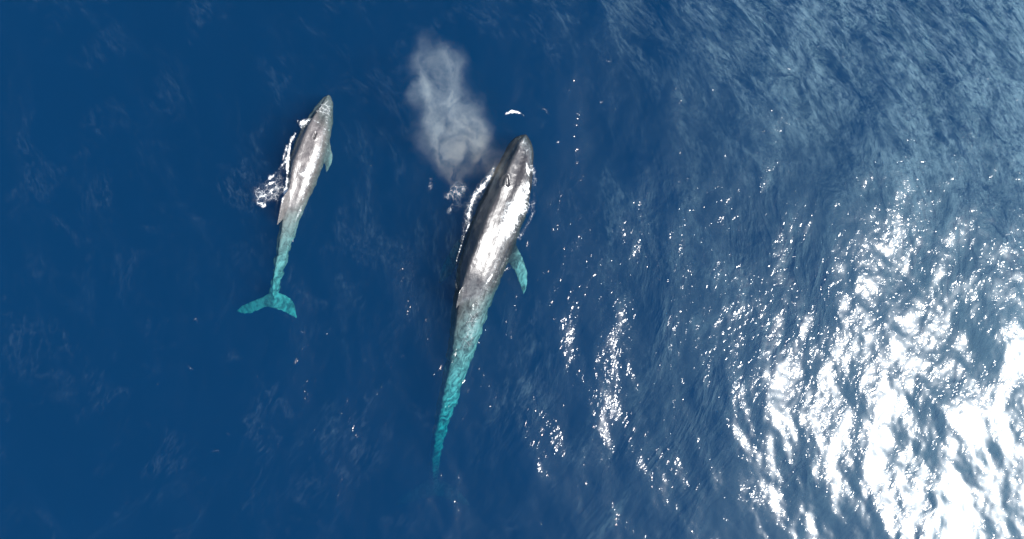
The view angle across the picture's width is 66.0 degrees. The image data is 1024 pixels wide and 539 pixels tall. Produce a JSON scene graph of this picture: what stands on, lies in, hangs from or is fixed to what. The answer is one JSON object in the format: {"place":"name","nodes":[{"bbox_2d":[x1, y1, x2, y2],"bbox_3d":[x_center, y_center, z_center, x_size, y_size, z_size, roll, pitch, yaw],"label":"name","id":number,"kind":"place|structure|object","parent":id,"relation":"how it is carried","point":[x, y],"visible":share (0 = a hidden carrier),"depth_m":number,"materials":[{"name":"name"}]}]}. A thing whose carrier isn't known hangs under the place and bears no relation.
{"place":"outdoors","nodes":[
{"label":"outdoors","id":0,"kind":"place"},
{"bbox_2d":[0,0,1023,538],"label":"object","id":1,"kind":"structure","parent":0,"point":[771,251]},
{"bbox_3d":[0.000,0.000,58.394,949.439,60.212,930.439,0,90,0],"label":"water","id":2,"kind":"structure","parent":0,"visible":0},
{"bbox_2d":[257,133,295,206],"bbox_3d":[-8.734,-3.606,28.357,1.623,0.391,3.001,7,90,0],"label":"foam patch","id":3,"kind":"object","parent":2,"relation":"on","point":[287,166],"visible":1,"depth_m":28.48,"materials":[{"name":"white liquid"}]},
{"bbox_2d":[237,95,332,317],"bbox_3d":[-7.893,-2.067,29.323,2.241,2.304,8.900,23,90,0],"label":"blue whale","id":4,"kind":"object","parent":2,"relation":"on","point":[313,136],"visible":0.99,"depth_m":28.66},
{"bbox_2d":[300,149,318,210],"bbox_3d":[-7.428,-3.388,28.429,0.728,0.197,4.923,19,90,0],"label":"glint","id":5,"kind":"object","parent":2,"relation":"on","point":[304,173],"visible":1,"depth_m":28.41,"materials":[{"name":"white"}]},
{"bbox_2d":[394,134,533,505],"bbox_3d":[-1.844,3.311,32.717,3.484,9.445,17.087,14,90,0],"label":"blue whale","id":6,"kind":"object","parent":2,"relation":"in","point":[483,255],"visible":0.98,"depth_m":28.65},
{"bbox_2d":[499,163,532,239],"bbox_3d":[-0.118,-1.459,28.272,1.355,0.385,5.246,27,90,0],"label":"glint","id":7,"kind":"object","parent":6,"relation":"on","point":[513,213],"visible":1,"depth_m":28.24,"materials":[{"name":"white"}]},
{"bbox_2d":[459,168,493,251],"bbox_3d":[-1.580,-1.607,28.500,0.917,0.103,4.958,18,90,0],"label":"foam patch","id":8,"kind":"object","parent":2,"relation":"on","point":[482,186],"visible":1,"depth_m":28.51,"materials":[{"name":"white liquid"}]}
]}

